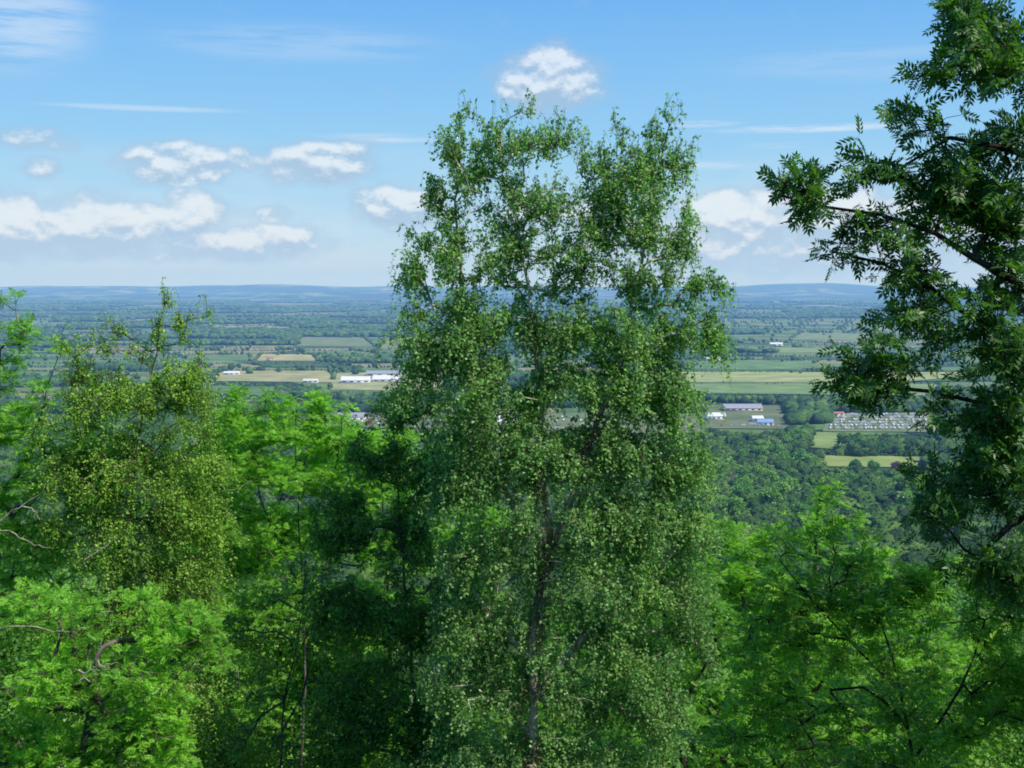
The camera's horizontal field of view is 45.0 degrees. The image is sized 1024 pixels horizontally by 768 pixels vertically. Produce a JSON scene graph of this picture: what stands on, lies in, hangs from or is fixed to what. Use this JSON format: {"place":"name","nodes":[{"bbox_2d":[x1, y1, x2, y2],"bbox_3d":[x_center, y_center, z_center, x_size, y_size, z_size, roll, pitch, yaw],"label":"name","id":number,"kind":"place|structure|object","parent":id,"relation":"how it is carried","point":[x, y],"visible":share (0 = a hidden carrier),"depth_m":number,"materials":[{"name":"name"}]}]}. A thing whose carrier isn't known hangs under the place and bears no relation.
{"place":"outdoors","nodes":[
{"label":"outdoors","id":0,"kind":"place"},
{"bbox_2d":[0,301,1023,503],"bbox_3d":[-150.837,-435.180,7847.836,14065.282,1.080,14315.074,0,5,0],"label":"fields","id":1,"kind":"structure","parent":0,"point":[742,382],"depth_m":2895.62,"materials":[{"name":"green plant"}]},
{"bbox_2d":[266,357,273,360],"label":"farmhouse","id":2,"kind":"object","parent":1,"relation":"on","point":[269,359],"visible":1,"depth_m":3216.22,"materials":[{"name":"white tile"}]},
{"bbox_2d":[0,283,1023,569],"bbox_3d":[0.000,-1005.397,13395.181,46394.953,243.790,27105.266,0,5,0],"label":"ground","id":3,"kind":"structure","parent":0,"point":[814,291],"depth_m":19242.24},
{"bbox_2d":[1,600,93,759],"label":"hillside tree","id":4,"kind":"object","parent":3,"relation":"on","point":[31,677],"depth_m":41.27,"materials":[{"name":"green plant"}]},
{"bbox_2d":[0,287,146,646],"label":"ash tree","id":5,"kind":"object","parent":3,"relation":"on","point":[11,527],"visible":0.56,"depth_m":21.46,"materials":[{"name":"green plant"}]},
{"bbox_2d":[0,518,151,767],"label":"hillside tree","id":6,"kind":"object","parent":3,"relation":"on","point":[10,638],"visible":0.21,"depth_m":32.79,"materials":[{"name":"green plant"}]},
{"bbox_2d":[0,576,242,767],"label":"ash tree","id":7,"kind":"object","parent":3,"relation":"on","point":[140,721],"visible":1,"depth_m":15.17,"materials":[{"name":"green plant"}]},
{"bbox_2d":[58,585,198,767],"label":"hillside tree","id":8,"kind":"object","parent":3,"relation":"on","point":[135,765],"visible":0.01,"depth_m":52.49,"materials":[{"name":"green plant"}]},
{"bbox_2d":[13,277,252,767],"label":"birch tree","id":9,"kind":"object","parent":3,"relation":"on","point":[183,394],"visible":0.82,"depth_m":20.42,"materials":[{"name":"green plant"}]},
{"bbox_2d":[130,709,211,767],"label":"hillside tree","id":10,"kind":"object","parent":3,"relation":"on","point":[180,752],"depth_m":59.21,"materials":[{"name":"green plant"}]},
{"bbox_2d":[224,371,239,374],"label":"farm building","id":11,"kind":"structure","parent":3,"relation":"on","point":[231,372],"depth_m":2719.10,"materials":[{"name":"white metal"}]},
{"bbox_2d":[140,570,381,767],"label":"hillside tree","id":12,"kind":"object","parent":3,"relation":"on","point":[223,687],"visible":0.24,"depth_m":39.62,"materials":[{"name":"green plant"}]},
{"bbox_2d":[197,540,368,767],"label":"hazel tree","id":13,"kind":"object","parent":3,"relation":"on","point":[272,596],"visible":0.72,"depth_m":23.47,"materials":[{"name":"green plant"}]},
{"bbox_2d":[171,381,421,764],"bbox_3d":[-4.979,7.253,28.736,5.258,14.699,3.804,-3,5,-30],"label":"ash tree","id":14,"kind":"object","parent":3,"relation":"on","point":[262,473],"visible":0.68,"depth_m":28.07,"materials":[{"name":"green plant"}]},
{"bbox_2d":[303,379,318,382],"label":"farm building","id":15,"kind":"structure","parent":3,"relation":"on","point":[310,380],"depth_m":2497.19,"materials":[{"name":"white metal"}]},
{"bbox_2d":[227,579,416,767],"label":"hillside tree","id":16,"kind":"object","parent":3,"relation":"on","point":[281,649],"visible":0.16,"depth_m":34.07,"materials":[{"name":"green plant"}]},
{"bbox_2d":[151,406,545,767],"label":"ash tree","id":17,"kind":"object","parent":3,"relation":"on","point":[379,590],"visible":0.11,"depth_m":33.22,"materials":[{"name":"green plant"}]},
{"bbox_2d":[337,412,365,420],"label":"hall","id":18,"kind":"structure","parent":3,"relation":"on","point":[360,415],"depth_m":1801.79,"materials":[{"name":"grey metal"}]},
{"bbox_2d":[341,376,370,382],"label":"farm shed","id":19,"kind":"structure","parent":3,"relation":"on","point":[355,379],"depth_m":2491.39,"materials":[{"name":"white metal"}]},
{"bbox_2d":[271,380,496,767],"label":"birch tree","id":20,"kind":"object","parent":3,"relation":"on","point":[348,705],"visible":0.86,"depth_m":22.05,"materials":[{"name":"green plant"}]},
{"bbox_2d":[366,370,402,375],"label":"farm shed","id":21,"kind":"structure","parent":3,"relation":"on","point":[377,372],"depth_m":2686.27,"materials":[{"name":"grey metal"}]},
{"bbox_2d":[372,375,407,381],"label":"farm shed","id":22,"kind":"structure","parent":3,"relation":"on","point":[381,378],"depth_m":2516.44,"materials":[{"name":"white metal"}]},
{"bbox_2d":[388,700,581,767],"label":"hillside tree","id":23,"kind":"object","parent":3,"relation":"on","point":[487,739],"visible":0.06,"depth_m":44.68,"materials":[{"name":"green plant"}]},
{"bbox_2d":[0,298,1023,764],"bbox_3d":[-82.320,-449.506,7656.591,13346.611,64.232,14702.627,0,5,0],"label":"woodland","id":24,"kind":"object","parent":3,"relation":"on","point":[870,494],"visible":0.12,"depth_m":1933.81,"materials":[{"name":"green plant"}]},
{"bbox_2d":[371,88,740,767],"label":"birch tree","id":25,"kind":"object","parent":3,"relation":"on","point":[483,472],"visible":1,"depth_m":19.82,"materials":[{"name":"green plant"}]},
{"bbox_2d":[539,518,776,767],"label":"ash tree","id":26,"kind":"object","parent":3,"relation":"on","point":[732,543],"visible":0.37,"depth_m":24.48,"materials":[{"name":"green plant"}]},
{"bbox_2d":[616,715,788,767],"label":"hillside tree","id":27,"kind":"object","parent":3,"relation":"on","point":[705,752],"depth_m":44.54,"materials":[{"name":"green plant"}]},
{"bbox_2d":[704,412,725,419],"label":"hall","id":28,"kind":"structure","parent":3,"relation":"on","point":[717,415],"depth_m":1814.11,"materials":[{"name":"white metal"}]},
{"bbox_2d":[567,561,869,767],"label":"hillside tree","id":29,"kind":"object","parent":3,"relation":"on","point":[689,675],"visible":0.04,"depth_m":36.51,"materials":[{"name":"green plant"}]},
{"bbox_2d":[714,495,726,501],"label":"valley tree","id":30,"kind":"object","parent":3,"relation":"on","point":[720,498],"visible":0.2,"depth_m":1062.23,"materials":[{"name":"green plant"}]},
{"bbox_2d":[714,462,729,469],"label":"valley tree","id":31,"kind":"object","parent":3,"relation":"on","point":[722,464],"visible":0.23,"depth_m":1239.76,"materials":[{"name":"green plant"}]},
{"bbox_2d":[721,457,734,464],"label":"valley tree","id":32,"kind":"object","parent":3,"relation":"on","point":[729,460],"visible":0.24,"depth_m":1279.17,"materials":[{"name":"green plant"}]},
{"bbox_2d":[719,493,745,516],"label":"valley tree","id":33,"kind":"object","parent":3,"relation":"on","point":[734,505],"visible":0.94,"depth_m":1015.47,"materials":[{"name":"green plant"}]},
{"bbox_2d":[721,404,762,410],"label":"warehouse","id":34,"kind":"structure","parent":3,"relation":"on","point":[743,407],"depth_m":1941.00,"materials":[{"name":"grey metal"}]},
{"bbox_2d":[731,479,753,496],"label":"valley tree","id":35,"kind":"object","parent":3,"relation":"on","point":[745,485],"visible":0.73,"depth_m":1105.53,"materials":[{"name":"green plant"}]},
{"bbox_2d":[736,449,748,455],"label":"valley tree","id":36,"kind":"object","parent":3,"relation":"on","point":[741,451],"visible":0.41,"depth_m":1364.95,"materials":[{"name":"green plant"}]},
{"bbox_2d":[732,467,754,478],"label":"valley tree","id":37,"kind":"object","parent":3,"relation":"on","point":[741,471],"visible":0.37,"depth_m":1188.97,"materials":[{"name":"green plant"}]},
{"bbox_2d":[739,475,750,481],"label":"valley tree","id":38,"kind":"object","parent":3,"relation":"on","point":[744,478],"visible":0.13,"depth_m":1156.75,"materials":[{"name":"green plant"}]},
{"bbox_2d":[745,440,753,444],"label":"valley tree","id":39,"kind":"object","parent":3,"relation":"on","point":[750,442],"visible":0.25,"depth_m":1445.15,"materials":[{"name":"green plant"}]},
{"bbox_2d":[750,463,763,474],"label":"valley tree","id":40,"kind":"object","parent":3,"relation":"on","point":[759,469],"visible":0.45,"depth_m":1234.77,"materials":[{"name":"green plant"}]},
{"bbox_2d":[750,415,763,421],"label":"hall","id":41,"kind":"structure","parent":3,"relation":"on","point":[754,418],"depth_m":1791.75,"materials":[{"name":"white metal"}]},
{"bbox_2d":[753,445,769,456],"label":"valley tree","id":42,"kind":"object","parent":3,"relation":"on","point":[759,450],"visible":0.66,"depth_m":1366.72,"materials":[{"name":"green plant"}]},
{"bbox_2d":[756,419,773,425],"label":"warehouse","id":43,"kind":"structure","parent":3,"relation":"on","point":[765,422],"depth_m":1738.06,"materials":[{"name":"blue metal"}]},
{"bbox_2d":[509,513,1023,767],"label":"ash tree","id":44,"kind":"object","parent":3,"relation":"on","point":[719,646],"visible":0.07,"depth_m":33.46,"materials":[{"name":"green plant"}]},
{"bbox_2d":[759,441,774,447],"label":"valley tree","id":45,"kind":"object","parent":3,"relation":"on","point":[766,443],"visible":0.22,"depth_m":1422.54,"materials":[{"name":"green plant"}]},
{"bbox_2d":[691,630,843,767],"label":"hillside tree","id":46,"kind":"object","parent":3,"relation":"on","point":[782,756],"visible":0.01,"depth_m":54.51,"materials":[{"name":"green plant"}]},
{"bbox_2d":[758,485,782,503],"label":"valley tree","id":47,"kind":"object","parent":3,"relation":"on","point":[769,494],"visible":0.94,"depth_m":1062.42,"materials":[{"name":"green plant"}]},
{"bbox_2d":[761,469,779,480],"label":"valley tree","id":48,"kind":"object","parent":3,"relation":"on","point":[771,474],"visible":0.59,"depth_m":1187.33,"materials":[{"name":"green plant"}]},
{"bbox_2d":[769,342,782,345],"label":"farm building","id":49,"kind":"structure","parent":3,"relation":"on","point":[776,343],"depth_m":3991.78,"materials":[{"name":"white metal"}]},
{"bbox_2d":[773,443,783,449],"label":"valley tree","id":50,"kind":"object","parent":3,"relation":"on","point":[779,446],"visible":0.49,"depth_m":1401.87,"materials":[{"name":"green plant"}]},
{"bbox_2d":[772,480,791,493],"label":"valley tree","id":51,"kind":"object","parent":3,"relation":"on","point":[780,486],"visible":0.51,"depth_m":1108.42,"materials":[{"name":"green plant"}]},
{"bbox_2d":[776,493,787,502],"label":"valley tree","id":52,"kind":"object","parent":3,"relation":"on","point":[784,496],"visible":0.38,"depth_m":1067.35,"materials":[{"name":"green plant"}]},
{"bbox_2d":[775,451,790,462],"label":"valley tree","id":53,"kind":"object","parent":3,"relation":"on","point":[782,455],"visible":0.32,"depth_m":1295.51,"materials":[{"name":"green plant"}]},
{"bbox_2d":[783,436,793,442],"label":"valley tree","id":54,"kind":"object","parent":3,"relation":"on","point":[788,439],"visible":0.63,"depth_m":1482.49,"materials":[{"name":"green plant"}]},
{"bbox_2d":[782,475,801,489],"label":"valley tree","id":55,"kind":"object","parent":3,"relation":"on","point":[792,483],"visible":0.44,"depth_m":1122.87,"materials":[{"name":"green plant"}]},
{"bbox_2d":[788,502,811,512],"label":"valley tree","id":56,"kind":"object","parent":3,"relation":"on","point":[801,507],"visible":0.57,"depth_m":1014.45,"materials":[{"name":"green plant"}]},
{"bbox_2d":[793,449,817,461],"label":"valley tree","id":57,"kind":"object","parent":3,"relation":"on","point":[804,455],"visible":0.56,"depth_m":1295.52,"materials":[{"name":"green plant"}]},
{"bbox_2d":[811,488,833,498],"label":"valley tree","id":58,"kind":"object","parent":3,"relation":"on","point":[814,492],"visible":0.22,"depth_m":1091.66,"materials":[{"name":"green plant"}]},
{"bbox_2d":[829,500,844,508],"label":"valley tree","id":59,"kind":"object","parent":3,"relation":"on","point":[839,506],"visible":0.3,"depth_m":1033.42,"materials":[{"name":"green plant"}]},
{"bbox_2d":[832,411,843,416],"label":"house","id":60,"kind":"structure","parent":3,"relation":"on","point":[839,413],"depth_m":1860.51,"materials":[{"name":"white tile"}]},
{"bbox_2d":[836,471,858,481],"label":"valley tree","id":61,"kind":"object","parent":3,"relation":"on","point":[849,476],"visible":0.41,"depth_m":1170.86,"materials":[{"name":"green plant"}]},
{"bbox_2d":[676,496,1023,767],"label":"ash tree","id":62,"kind":"object","parent":3,"relation":"on","point":[913,584],"visible":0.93,"depth_m":14.21,"materials":[{"name":"green plant"}]},
{"bbox_2d":[847,459,861,470],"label":"valley tree","id":63,"kind":"object","parent":3,"relation":"on","point":[855,462],"visible":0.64,"depth_m":1287.84,"materials":[{"name":"green plant"}]},
{"bbox_2d":[699,472,1013,767],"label":"ash tree","id":64,"kind":"object","parent":3,"relation":"on","point":[738,580],"visible":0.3,"depth_m":27.30,"materials":[{"name":"green plant"}]},
{"bbox_2d":[850,437,864,443],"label":"valley tree","id":65,"kind":"object","parent":3,"relation":"on","point":[859,439],"visible":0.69,"depth_m":1445.34,"materials":[{"name":"green plant"}]},
{"bbox_2d":[867,460,879,470],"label":"valley tree","id":66,"kind":"object","parent":3,"relation":"on","point":[873,465],"visible":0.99,"depth_m":1302.36,"materials":[{"name":"green plant"}]},
{"bbox_2d":[877,445,884,453],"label":"valley tree","id":67,"kind":"object","parent":3,"relation":"on","point":[880,449],"visible":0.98,"depth_m":1442.61,"materials":[{"name":"green plant"}]},
{"bbox_2d":[876,439,888,449],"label":"valley tree","id":68,"kind":"object","parent":3,"relation":"on","point":[883,444],"visible":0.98,"depth_m":1446.09,"materials":[{"name":"green plant"}]},
{"bbox_2d":[755,0,1023,618],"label":"ash tree","id":69,"kind":"object","parent":3,"relation":"on","point":[977,47],"visible":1,"depth_m":11.87,"materials":[{"name":"green plant"}]},
{"bbox_2d":[885,505,894,511],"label":"valley tree","id":70,"kind":"object","parent":3,"relation":"on","point":[889,508],"visible":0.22,"depth_m":1040.06,"materials":[{"name":"green plant"}]},
{"bbox_2d":[890,461,902,470],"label":"copper beech","id":71,"kind":"object","parent":3,"relation":"on","point":[894,466],"visible":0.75,"depth_m":1300.90,"materials":[{"name":"purple plant"}]},
{"bbox_2d":[896,488,914,506],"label":"valley tree","id":72,"kind":"object","parent":3,"relation":"on","point":[906,497],"visible":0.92,"depth_m":1074.25,"materials":[{"name":"green plant"}]},
{"bbox_2d":[806,559,1023,767],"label":"hillside tree","id":73,"kind":"object","parent":3,"relation":"on","point":[1013,759],"visible":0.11,"depth_m":33.83,"materials":[{"name":"green plant"}]},
{"bbox_2d":[842,629,1023,767],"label":"hillside tree","id":74,"kind":"object","parent":3,"relation":"on","point":[1018,766],"visible":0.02,"depth_m":44.28,"materials":[{"name":"green plant"}]},
{"bbox_2d":[0,0,1023,286],"label":"sky","id":75,"kind":"structure","parent":0,"point":[143,142],"materials":[{"name":"blue"}]}
]}

